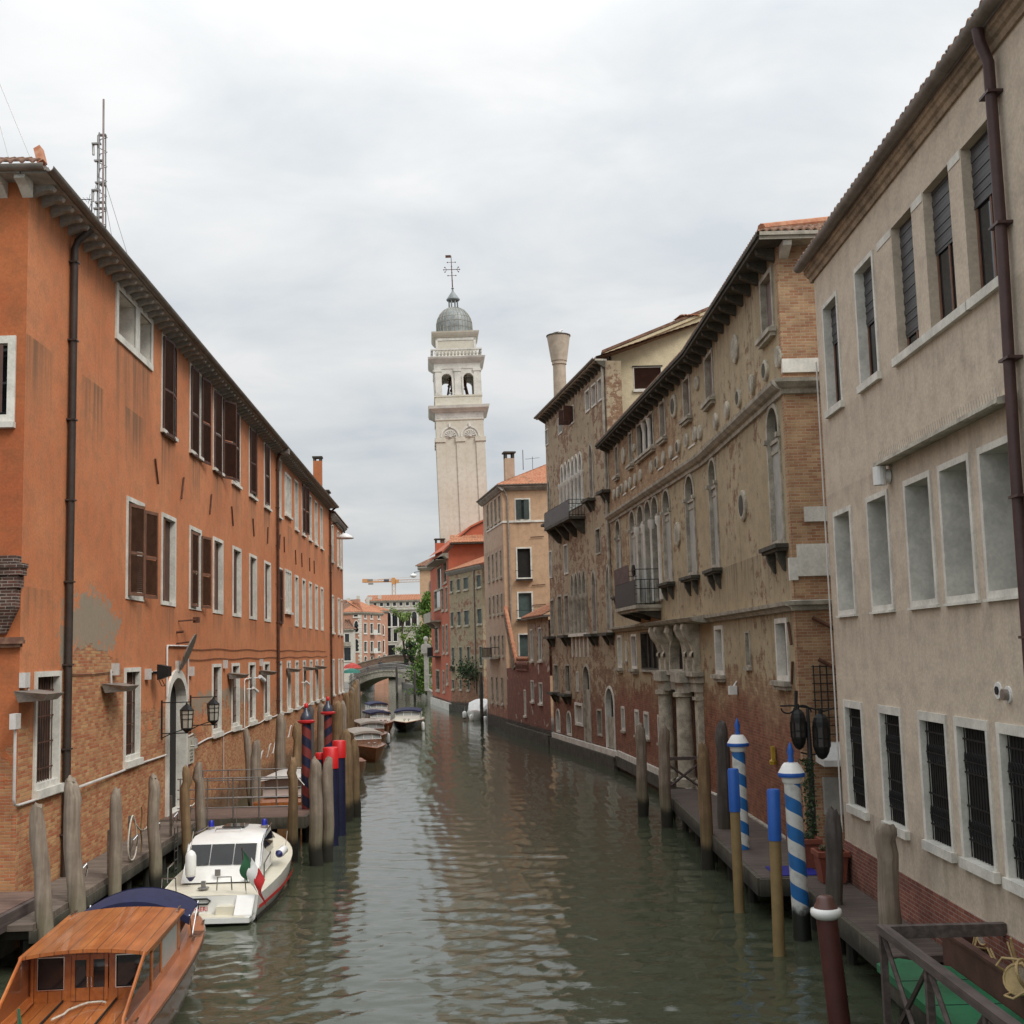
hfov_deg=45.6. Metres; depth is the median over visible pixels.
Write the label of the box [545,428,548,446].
window
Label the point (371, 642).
window
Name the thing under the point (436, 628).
window
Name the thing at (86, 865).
board post
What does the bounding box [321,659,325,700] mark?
window
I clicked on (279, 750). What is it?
mooring pile
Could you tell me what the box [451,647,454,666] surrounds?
window
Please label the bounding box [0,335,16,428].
window
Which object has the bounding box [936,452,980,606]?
window
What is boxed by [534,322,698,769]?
gothic palace
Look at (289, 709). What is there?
window
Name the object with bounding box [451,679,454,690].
window
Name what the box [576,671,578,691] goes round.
window
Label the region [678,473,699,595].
window
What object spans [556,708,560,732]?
window
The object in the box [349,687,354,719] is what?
mooring pile
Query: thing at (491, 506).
window
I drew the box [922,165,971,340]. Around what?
window
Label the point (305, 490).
window
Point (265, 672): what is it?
hood lamp
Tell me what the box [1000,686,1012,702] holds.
wall vent
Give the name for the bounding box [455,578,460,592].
window
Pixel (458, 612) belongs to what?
window
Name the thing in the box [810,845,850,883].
planter
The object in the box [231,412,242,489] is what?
window
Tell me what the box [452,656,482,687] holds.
balcony plant
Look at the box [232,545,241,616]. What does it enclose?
window
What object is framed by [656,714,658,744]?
window
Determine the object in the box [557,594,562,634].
window
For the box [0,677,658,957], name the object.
ground
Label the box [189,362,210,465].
window
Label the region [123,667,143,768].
window
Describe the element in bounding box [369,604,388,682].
pink house
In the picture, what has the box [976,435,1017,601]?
window
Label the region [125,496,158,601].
window
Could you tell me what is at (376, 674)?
stone bridge
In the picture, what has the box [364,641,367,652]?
window
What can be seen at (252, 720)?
window
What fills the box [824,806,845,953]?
mooring pile
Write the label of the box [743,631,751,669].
window
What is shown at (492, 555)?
window
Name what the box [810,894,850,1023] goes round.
maroon pole
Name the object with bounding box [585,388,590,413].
window
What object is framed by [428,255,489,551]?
bell tower
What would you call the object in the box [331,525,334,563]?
window
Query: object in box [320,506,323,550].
window
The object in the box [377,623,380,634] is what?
window
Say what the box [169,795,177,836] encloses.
board post
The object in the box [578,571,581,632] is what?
window
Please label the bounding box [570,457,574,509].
window
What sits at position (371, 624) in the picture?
window
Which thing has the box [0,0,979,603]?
sky
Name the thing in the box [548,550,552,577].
window
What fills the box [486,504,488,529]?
window
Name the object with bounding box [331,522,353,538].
street lamp
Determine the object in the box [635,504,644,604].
window
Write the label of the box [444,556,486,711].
mottled house
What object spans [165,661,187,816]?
door frame
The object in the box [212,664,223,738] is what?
window
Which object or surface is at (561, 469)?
window
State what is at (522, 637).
window
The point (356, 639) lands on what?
window
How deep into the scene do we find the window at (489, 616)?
105.36 m
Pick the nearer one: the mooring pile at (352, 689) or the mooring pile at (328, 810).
the mooring pile at (328, 810)
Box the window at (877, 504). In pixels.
[865,489,895,613]
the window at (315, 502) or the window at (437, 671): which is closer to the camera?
the window at (315, 502)
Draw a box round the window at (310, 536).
[309,495,312,542]
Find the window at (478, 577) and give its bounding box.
[475,574,481,588]
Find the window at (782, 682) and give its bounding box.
[770,617,791,690]
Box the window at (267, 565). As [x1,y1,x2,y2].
[264,560,270,621]
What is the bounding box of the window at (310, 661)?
[309,660,313,704]
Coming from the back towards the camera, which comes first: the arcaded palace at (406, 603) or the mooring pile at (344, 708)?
the arcaded palace at (406, 603)
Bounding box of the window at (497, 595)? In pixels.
[496,594,498,615]
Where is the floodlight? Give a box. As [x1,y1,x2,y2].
[152,664,171,685]
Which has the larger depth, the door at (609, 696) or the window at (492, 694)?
the window at (492, 694)
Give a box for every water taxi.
[0,887,204,1023]
[348,727,385,761]
[354,718,387,742]
[362,709,393,732]
[363,701,389,711]
[392,707,424,731]
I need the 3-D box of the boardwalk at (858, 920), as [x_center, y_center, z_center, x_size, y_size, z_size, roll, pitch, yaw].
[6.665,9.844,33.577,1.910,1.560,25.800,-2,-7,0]
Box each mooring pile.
[29,802,53,940]
[63,775,85,913]
[108,787,122,895]
[147,773,163,887]
[180,765,191,870]
[192,761,205,834]
[243,728,251,805]
[250,739,260,805]
[274,713,286,770]
[287,757,297,861]
[292,721,301,766]
[308,706,313,759]
[308,756,323,865]
[317,702,323,751]
[321,756,333,862]
[332,700,342,739]
[339,729,353,821]
[341,700,346,729]
[343,692,349,728]
[348,691,353,727]
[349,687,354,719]
[351,739,360,816]
[352,684,356,718]
[353,680,358,718]
[355,676,360,717]
[356,679,360,718]
[395,666,397,697]
[413,669,415,699]
[479,672,483,724]
[635,722,648,816]
[658,725,672,827]
[697,742,714,869]
[715,720,730,861]
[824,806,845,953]
[874,823,901,942]
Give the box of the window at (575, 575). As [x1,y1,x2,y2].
[574,572,577,632]
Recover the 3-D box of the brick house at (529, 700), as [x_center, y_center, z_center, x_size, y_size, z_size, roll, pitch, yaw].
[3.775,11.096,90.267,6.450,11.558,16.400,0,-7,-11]
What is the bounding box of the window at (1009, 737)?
[995,722,1023,897]
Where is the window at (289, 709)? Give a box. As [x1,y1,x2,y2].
[287,661,292,712]
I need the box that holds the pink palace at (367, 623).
[343,599,383,684]
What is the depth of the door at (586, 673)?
71.71 m
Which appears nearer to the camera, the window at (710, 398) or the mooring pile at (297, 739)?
the window at (710, 398)
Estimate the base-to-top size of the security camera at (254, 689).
0.323 m
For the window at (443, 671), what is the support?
in the coral house at (468, 546)
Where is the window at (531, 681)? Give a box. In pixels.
[530,680,534,703]
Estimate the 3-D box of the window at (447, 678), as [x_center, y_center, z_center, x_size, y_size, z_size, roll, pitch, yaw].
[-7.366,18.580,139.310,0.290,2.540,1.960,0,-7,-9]
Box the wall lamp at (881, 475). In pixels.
[872,466,890,485]
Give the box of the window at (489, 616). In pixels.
[488,596,490,617]
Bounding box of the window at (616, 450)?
[612,443,619,481]
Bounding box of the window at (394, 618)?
[392,613,396,626]
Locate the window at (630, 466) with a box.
[625,430,633,470]
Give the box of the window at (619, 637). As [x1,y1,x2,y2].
[614,635,622,672]
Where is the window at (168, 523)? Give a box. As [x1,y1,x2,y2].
[161,512,176,606]
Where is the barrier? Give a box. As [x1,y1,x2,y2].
[670,756,697,786]
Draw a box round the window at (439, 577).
[437,565,441,591]
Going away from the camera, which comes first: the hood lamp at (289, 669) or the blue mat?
the blue mat
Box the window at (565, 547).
[563,543,568,574]
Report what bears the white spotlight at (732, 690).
attached to the old palazzo
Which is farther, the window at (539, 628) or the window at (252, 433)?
the window at (539, 628)
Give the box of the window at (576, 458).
[574,454,578,507]
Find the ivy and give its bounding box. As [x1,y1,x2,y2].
[399,591,432,696]
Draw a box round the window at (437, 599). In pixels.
[433,588,440,611]
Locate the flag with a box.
[239,847,265,904]
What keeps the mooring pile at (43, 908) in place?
in the water
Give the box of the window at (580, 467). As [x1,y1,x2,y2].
[578,451,582,505]
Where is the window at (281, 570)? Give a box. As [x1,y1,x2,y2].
[280,568,283,623]
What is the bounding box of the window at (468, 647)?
[467,646,469,666]
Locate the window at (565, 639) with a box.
[557,593,569,645]
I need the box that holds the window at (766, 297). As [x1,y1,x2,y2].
[755,265,775,348]
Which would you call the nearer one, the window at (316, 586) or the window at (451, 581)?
the window at (316, 586)
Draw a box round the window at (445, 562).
[442,560,446,584]
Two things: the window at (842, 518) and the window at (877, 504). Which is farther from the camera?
the window at (842, 518)
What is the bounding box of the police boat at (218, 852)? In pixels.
[161,804,292,923]
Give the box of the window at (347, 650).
[344,647,351,661]
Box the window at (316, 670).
[315,660,319,702]
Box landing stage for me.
[159,768,309,852]
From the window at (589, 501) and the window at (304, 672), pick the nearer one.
the window at (589, 501)
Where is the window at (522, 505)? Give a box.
[514,498,531,521]
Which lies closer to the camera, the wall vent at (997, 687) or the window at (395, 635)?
the wall vent at (997, 687)
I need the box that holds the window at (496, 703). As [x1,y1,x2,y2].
[495,676,498,704]
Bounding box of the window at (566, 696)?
[557,664,571,704]
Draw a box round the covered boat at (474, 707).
[467,699,487,720]
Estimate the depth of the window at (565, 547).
76.99 m
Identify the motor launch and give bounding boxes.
[253,767,301,805]
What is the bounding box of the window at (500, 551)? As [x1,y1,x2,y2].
[499,549,501,578]
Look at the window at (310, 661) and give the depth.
81.40 m
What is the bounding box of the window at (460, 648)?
[459,646,462,665]
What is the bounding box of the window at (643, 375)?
[632,365,662,391]
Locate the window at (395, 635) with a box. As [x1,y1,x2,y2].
[393,629,397,641]
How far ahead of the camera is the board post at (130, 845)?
32.23 m
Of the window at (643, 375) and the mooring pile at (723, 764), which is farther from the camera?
the window at (643, 375)
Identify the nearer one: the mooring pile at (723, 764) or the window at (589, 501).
the mooring pile at (723, 764)
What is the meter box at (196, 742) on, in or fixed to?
attached to the orange building at (158, 479)
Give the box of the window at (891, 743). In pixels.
[877,705,910,839]
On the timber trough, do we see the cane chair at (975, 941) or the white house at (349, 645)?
the cane chair at (975, 941)
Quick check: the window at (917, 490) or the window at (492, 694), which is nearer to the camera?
the window at (917, 490)
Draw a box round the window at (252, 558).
[249,553,256,619]
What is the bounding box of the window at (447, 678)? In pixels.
[446,663,448,685]
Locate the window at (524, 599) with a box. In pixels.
[516,591,532,620]
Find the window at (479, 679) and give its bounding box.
[478,679,483,698]
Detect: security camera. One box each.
[247,686,258,692]
[253,675,265,681]
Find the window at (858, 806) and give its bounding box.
[843,700,869,820]
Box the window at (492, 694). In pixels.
[490,676,493,703]
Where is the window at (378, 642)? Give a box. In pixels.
[377,641,381,652]
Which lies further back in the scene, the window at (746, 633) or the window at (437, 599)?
the window at (437, 599)
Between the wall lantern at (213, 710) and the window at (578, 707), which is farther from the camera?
the window at (578, 707)
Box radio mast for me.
[89,99,126,251]
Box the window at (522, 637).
[518,633,527,656]
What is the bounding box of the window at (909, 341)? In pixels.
[891,207,930,367]
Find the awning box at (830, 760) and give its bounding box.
[815,742,840,766]
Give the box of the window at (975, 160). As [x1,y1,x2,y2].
[960,119,998,310]
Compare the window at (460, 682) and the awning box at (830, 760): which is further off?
the window at (460, 682)
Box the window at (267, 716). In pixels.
[264,662,271,720]
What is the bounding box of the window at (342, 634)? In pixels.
[341,599,343,635]
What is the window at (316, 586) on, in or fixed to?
in the orange building at (158, 479)
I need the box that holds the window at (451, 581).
[449,580,452,593]
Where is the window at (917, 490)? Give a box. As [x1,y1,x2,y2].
[902,470,939,609]
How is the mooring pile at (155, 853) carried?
in the water
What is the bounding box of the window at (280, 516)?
[279,458,282,519]
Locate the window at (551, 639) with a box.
[543,598,555,646]
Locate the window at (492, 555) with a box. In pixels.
[491,553,493,581]
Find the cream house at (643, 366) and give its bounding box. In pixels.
[601,307,707,412]
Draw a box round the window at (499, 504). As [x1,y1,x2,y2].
[497,495,500,522]
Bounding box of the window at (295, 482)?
[294,479,299,532]
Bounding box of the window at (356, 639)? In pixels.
[355,638,359,652]
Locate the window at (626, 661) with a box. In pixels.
[624,641,627,662]
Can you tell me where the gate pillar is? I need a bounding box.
[421,636,430,690]
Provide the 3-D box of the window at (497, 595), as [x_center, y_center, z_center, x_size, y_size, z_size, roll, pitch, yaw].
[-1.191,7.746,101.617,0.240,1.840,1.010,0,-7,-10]
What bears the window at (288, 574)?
in the orange building at (158, 479)
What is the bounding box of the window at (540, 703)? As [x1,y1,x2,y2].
[538,682,542,705]
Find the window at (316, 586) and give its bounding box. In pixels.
[315,584,317,629]
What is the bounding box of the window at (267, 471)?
[264,442,272,511]
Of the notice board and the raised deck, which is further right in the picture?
the notice board
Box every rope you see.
[51,1000,105,1020]
[127,815,137,860]
[140,807,142,852]
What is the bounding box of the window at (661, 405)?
[655,397,666,445]
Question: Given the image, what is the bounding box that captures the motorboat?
[359,757,365,779]
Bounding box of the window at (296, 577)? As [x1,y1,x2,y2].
[295,575,298,626]
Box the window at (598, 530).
[595,527,600,554]
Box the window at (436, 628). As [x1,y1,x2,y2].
[434,626,438,652]
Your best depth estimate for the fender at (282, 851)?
32.71 m
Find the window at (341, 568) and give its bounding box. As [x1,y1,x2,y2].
[340,533,343,569]
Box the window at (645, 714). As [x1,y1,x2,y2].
[643,711,649,741]
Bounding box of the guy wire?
[0,85,29,156]
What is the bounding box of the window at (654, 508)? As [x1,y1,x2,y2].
[649,495,662,601]
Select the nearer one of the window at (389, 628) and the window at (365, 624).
the window at (365, 624)
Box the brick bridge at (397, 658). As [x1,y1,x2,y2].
[354,654,417,677]
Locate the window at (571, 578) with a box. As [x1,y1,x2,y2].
[570,573,573,633]
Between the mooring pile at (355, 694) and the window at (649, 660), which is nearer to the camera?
the window at (649, 660)
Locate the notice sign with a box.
[188,736,193,763]
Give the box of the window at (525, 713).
[523,690,526,717]
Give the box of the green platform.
[877,958,1023,1023]
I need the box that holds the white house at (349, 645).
[343,619,355,681]
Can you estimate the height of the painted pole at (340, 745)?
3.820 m
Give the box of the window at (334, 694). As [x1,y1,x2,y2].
[333,659,335,695]
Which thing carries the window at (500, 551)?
in the peach house at (516, 563)
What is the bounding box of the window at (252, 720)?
[248,662,257,725]
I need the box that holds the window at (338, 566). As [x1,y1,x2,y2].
[337,530,340,567]
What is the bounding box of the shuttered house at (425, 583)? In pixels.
[415,556,434,671]
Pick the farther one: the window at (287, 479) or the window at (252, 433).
the window at (287, 479)
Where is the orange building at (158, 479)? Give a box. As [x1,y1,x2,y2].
[0,145,338,949]
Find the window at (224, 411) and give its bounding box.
[212,387,236,480]
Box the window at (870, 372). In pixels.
[853,249,881,393]
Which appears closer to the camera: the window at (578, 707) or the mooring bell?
the mooring bell
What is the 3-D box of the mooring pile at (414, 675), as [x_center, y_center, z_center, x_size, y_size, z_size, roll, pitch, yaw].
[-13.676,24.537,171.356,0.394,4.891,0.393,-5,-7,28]
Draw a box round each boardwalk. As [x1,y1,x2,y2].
[0,821,195,952]
[671,788,943,1001]
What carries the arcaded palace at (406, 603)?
on the ground
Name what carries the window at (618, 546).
in the old palazzo
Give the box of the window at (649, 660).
[640,632,658,671]
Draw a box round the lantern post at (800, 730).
[780,691,834,835]
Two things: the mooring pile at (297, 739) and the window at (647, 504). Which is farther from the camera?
the window at (647, 504)
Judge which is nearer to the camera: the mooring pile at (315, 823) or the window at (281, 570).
the mooring pile at (315, 823)
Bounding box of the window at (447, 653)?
[445,624,448,654]
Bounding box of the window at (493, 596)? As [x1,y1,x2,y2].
[492,595,494,616]
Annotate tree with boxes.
[389,607,417,681]
[398,641,415,681]
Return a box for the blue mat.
[765,866,816,875]
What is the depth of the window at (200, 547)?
47.12 m
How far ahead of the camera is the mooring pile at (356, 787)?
48.18 m
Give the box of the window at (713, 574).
[702,457,722,590]
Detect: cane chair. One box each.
[972,937,986,952]
[986,942,1014,962]
[995,957,1023,999]
[1010,938,1023,963]
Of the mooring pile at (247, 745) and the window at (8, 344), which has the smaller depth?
the window at (8, 344)
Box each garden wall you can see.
[397,634,418,684]
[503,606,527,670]
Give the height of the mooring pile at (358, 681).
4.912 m
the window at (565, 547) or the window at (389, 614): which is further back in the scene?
the window at (389, 614)
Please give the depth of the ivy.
173.42 m
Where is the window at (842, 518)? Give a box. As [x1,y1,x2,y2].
[832,505,857,617]
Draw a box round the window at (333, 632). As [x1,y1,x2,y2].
[332,595,335,633]
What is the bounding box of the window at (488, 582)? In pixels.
[487,555,489,583]
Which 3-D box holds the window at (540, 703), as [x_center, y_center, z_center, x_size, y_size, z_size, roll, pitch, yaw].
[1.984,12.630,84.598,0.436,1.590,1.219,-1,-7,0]
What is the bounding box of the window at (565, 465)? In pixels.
[563,462,566,490]
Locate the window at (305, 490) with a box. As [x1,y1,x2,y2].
[301,483,309,537]
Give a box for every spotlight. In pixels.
[178,617,199,622]
[728,681,736,694]
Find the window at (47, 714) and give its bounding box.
[32,671,63,799]
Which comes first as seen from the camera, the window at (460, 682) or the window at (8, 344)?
the window at (8, 344)
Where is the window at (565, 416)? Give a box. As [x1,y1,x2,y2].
[558,404,573,425]
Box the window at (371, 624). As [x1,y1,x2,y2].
[370,623,373,633]
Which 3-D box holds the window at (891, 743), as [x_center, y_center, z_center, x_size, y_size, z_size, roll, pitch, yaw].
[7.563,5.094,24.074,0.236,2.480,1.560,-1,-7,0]
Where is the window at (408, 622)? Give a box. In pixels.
[405,611,409,626]
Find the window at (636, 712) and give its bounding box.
[633,709,639,736]
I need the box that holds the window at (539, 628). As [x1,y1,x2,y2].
[537,627,541,662]
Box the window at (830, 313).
[821,290,844,418]
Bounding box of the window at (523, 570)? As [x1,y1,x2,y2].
[515,547,532,580]
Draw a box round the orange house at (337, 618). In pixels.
[326,490,348,704]
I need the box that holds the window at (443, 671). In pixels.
[442,670,444,693]
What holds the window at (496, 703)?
in the peach house at (516, 563)
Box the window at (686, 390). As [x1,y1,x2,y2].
[678,374,692,426]
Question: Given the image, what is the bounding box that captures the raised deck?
[0,891,33,955]
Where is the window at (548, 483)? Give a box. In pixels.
[541,479,550,533]
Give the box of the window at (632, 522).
[627,509,638,604]
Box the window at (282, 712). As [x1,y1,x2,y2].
[280,661,283,714]
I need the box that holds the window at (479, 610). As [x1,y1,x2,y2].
[476,608,481,625]
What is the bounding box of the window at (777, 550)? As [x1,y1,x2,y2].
[758,403,788,573]
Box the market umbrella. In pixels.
[344,663,360,672]
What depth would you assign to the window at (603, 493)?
65.87 m
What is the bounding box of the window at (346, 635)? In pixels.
[344,633,349,641]
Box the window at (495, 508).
[493,498,496,524]
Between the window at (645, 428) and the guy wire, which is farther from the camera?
the window at (645, 428)
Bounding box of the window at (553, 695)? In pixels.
[547,664,559,702]
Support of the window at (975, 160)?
in the beige building at (913, 255)
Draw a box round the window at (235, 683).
[231,663,241,731]
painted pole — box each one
[315,752,322,767]
[323,747,337,845]
[332,740,345,835]
[727,768,744,912]
[767,789,784,956]
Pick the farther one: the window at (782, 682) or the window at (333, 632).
the window at (333, 632)
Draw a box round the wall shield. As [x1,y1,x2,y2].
[176,630,196,669]
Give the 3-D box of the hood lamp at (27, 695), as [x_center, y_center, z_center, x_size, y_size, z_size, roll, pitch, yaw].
[-10.842,4.025,28.023,0.680,0.642,1.500,-1,-7,-2]
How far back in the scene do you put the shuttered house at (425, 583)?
205.97 m
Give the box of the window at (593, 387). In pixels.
[591,382,596,407]
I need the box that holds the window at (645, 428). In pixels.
[633,410,654,464]
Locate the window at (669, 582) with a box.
[656,488,674,600]
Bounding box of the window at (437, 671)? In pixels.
[435,669,439,691]
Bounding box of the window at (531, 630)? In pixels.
[529,629,533,662]
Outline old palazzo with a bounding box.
[595,216,844,847]
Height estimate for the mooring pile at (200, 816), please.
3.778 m
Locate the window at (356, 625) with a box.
[353,620,358,632]
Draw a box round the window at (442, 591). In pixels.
[441,587,443,612]
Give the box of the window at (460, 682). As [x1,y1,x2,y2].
[458,679,462,690]
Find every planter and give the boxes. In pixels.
[786,758,822,868]
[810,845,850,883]
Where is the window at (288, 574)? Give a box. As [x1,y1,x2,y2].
[285,569,293,614]
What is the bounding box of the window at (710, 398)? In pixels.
[700,347,715,411]
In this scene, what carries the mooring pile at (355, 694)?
in the water
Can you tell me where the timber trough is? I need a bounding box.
[942,937,1023,1018]
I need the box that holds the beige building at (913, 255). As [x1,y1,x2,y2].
[793,0,1023,965]
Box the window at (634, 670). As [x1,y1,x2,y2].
[628,634,638,673]
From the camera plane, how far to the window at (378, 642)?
269.95 m
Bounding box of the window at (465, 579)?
[462,576,468,590]
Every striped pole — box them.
[297,703,314,841]
[320,696,334,746]
[727,718,749,886]
[778,742,811,941]
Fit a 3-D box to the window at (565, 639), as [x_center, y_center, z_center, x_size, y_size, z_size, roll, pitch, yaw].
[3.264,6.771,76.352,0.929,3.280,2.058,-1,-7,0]
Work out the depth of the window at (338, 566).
100.83 m
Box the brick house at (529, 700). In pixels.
[505,603,551,745]
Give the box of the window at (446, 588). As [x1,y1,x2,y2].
[445,586,447,611]
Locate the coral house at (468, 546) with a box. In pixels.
[424,520,483,710]
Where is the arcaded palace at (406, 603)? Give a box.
[365,594,420,678]
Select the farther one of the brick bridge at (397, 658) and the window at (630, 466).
the brick bridge at (397, 658)
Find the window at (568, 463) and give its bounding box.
[567,459,571,510]
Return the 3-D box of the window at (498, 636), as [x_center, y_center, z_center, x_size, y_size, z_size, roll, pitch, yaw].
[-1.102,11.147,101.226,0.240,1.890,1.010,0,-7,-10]
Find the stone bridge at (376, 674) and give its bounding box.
[348,663,431,691]
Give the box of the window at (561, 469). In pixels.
[560,464,563,502]
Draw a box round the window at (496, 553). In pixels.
[495,551,497,580]
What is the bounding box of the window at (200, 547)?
[189,525,211,610]
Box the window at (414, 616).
[411,611,416,626]
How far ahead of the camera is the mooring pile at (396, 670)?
180.23 m
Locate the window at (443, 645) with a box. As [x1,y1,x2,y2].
[442,625,444,654]
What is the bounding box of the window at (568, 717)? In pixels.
[566,711,571,735]
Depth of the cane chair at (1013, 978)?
16.76 m
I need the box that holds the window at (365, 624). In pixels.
[363,623,366,633]
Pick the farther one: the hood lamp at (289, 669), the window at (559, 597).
the window at (559, 597)
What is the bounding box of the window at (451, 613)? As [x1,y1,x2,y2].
[449,611,453,627]
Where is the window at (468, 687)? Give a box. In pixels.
[466,680,469,691]
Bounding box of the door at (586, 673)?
[582,664,591,743]
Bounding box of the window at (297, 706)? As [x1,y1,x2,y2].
[295,660,300,709]
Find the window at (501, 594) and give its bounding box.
[500,592,502,614]
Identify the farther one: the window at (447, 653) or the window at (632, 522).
the window at (447, 653)
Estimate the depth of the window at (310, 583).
82.07 m
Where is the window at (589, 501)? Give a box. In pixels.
[580,442,595,511]
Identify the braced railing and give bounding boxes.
[876,922,1021,1023]
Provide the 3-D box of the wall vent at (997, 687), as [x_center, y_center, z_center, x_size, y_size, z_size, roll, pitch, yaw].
[7.442,2.735,18.668,0.061,0.256,0.260,-2,-7,0]
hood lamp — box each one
[14,687,63,702]
[102,669,138,692]
[228,664,248,678]
[260,662,277,674]
[287,661,300,672]
[303,661,315,670]
[316,660,327,668]
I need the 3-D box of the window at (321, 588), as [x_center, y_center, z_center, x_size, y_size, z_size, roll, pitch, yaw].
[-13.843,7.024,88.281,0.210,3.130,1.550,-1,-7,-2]
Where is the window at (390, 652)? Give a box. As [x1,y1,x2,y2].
[388,644,395,654]
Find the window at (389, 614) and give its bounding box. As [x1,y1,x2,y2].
[388,612,390,626]
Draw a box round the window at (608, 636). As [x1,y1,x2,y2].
[597,563,614,645]
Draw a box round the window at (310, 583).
[309,581,311,628]
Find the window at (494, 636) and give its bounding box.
[493,635,495,656]
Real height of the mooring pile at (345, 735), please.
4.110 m
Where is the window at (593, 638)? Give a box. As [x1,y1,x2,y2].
[583,570,597,645]
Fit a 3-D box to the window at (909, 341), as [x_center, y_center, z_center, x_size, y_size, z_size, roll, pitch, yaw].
[7.353,-4.206,22.409,0.308,2.685,1.990,-1,-7,0]
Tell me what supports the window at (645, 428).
in the old palazzo
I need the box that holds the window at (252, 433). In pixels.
[249,425,258,501]
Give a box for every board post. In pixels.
[83,863,87,875]
[107,830,109,875]
[128,815,137,862]
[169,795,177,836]
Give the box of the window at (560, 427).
[558,419,562,435]
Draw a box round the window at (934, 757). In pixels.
[916,711,957,862]
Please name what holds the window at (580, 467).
in the gothic palace at (579, 414)
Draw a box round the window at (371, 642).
[370,641,373,651]
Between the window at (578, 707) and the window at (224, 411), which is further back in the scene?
the window at (578, 707)
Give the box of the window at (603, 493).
[595,453,610,502]
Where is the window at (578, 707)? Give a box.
[574,702,583,726]
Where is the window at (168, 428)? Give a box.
[160,332,178,442]
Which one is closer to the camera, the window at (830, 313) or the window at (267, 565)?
the window at (830, 313)
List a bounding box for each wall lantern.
[161,700,193,739]
[190,695,219,730]
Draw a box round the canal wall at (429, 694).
[422,688,432,700]
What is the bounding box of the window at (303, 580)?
[302,578,305,627]
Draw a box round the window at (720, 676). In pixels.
[710,625,725,681]
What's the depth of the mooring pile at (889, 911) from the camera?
21.94 m
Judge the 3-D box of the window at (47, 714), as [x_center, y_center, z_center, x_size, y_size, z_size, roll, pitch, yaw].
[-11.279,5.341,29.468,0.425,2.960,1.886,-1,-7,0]
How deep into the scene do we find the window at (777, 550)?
34.41 m
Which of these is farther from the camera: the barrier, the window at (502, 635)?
the window at (502, 635)
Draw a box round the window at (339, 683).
[338,659,341,693]
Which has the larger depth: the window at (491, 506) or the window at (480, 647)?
the window at (480, 647)
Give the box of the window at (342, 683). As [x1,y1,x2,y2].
[341,659,344,692]
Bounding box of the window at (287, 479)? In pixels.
[284,471,292,520]
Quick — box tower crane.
[362,577,419,594]
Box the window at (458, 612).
[456,611,460,627]
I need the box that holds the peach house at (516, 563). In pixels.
[476,450,553,728]
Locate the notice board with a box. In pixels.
[822,777,843,814]
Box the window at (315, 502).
[314,500,318,546]
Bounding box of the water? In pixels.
[0,679,918,1023]
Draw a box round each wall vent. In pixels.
[994,682,1001,698]
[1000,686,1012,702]
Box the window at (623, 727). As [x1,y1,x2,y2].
[620,706,625,732]
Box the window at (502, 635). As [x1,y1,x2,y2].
[501,634,503,657]
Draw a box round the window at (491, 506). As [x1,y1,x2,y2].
[490,501,492,527]
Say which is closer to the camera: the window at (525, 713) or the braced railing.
the braced railing
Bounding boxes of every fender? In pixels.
[185,831,195,880]
[275,831,287,857]
[386,726,389,744]
[421,716,424,730]
[462,710,466,718]
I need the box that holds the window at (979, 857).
[953,716,1000,883]
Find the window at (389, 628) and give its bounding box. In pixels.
[388,627,390,641]
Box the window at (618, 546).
[610,518,621,603]
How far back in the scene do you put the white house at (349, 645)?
256.68 m
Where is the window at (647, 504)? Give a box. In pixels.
[642,499,653,602]
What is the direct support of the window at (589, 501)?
in the gothic palace at (579, 414)
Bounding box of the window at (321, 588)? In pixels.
[320,587,323,630]
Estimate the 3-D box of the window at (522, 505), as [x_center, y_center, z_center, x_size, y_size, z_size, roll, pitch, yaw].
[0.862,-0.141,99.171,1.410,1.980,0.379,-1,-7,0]
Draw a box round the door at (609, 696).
[605,686,615,750]
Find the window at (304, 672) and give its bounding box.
[303,660,307,704]
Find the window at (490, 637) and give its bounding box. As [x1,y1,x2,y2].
[489,636,491,656]
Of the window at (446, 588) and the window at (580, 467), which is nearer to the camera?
the window at (580, 467)
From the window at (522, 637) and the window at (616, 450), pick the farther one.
the window at (522, 637)
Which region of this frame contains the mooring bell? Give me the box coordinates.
[769,746,776,764]
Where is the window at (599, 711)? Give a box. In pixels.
[596,709,602,736]
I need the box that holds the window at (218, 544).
[213,536,223,614]
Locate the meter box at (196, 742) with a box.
[188,733,197,747]
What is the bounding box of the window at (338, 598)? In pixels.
[338,598,340,634]
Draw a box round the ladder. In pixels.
[174,826,177,870]
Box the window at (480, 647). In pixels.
[478,646,482,667]
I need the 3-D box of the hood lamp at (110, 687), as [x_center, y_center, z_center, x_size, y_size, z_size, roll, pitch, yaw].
[-11.114,4.796,34.672,0.680,0.642,1.500,-1,-7,-2]
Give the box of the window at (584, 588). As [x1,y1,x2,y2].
[582,569,586,632]
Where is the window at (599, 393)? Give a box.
[597,377,601,402]
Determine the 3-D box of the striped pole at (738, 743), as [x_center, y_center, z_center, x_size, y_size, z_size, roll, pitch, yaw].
[6.091,8.000,32.381,0.592,4.980,0.592,-2,-7,0]
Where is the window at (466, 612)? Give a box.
[463,610,469,626]
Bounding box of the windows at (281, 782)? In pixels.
[265,779,300,789]
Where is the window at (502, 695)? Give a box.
[500,677,503,705]
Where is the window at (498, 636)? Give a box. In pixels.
[497,635,499,657]
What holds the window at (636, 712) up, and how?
in the old palazzo
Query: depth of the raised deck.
25.71 m

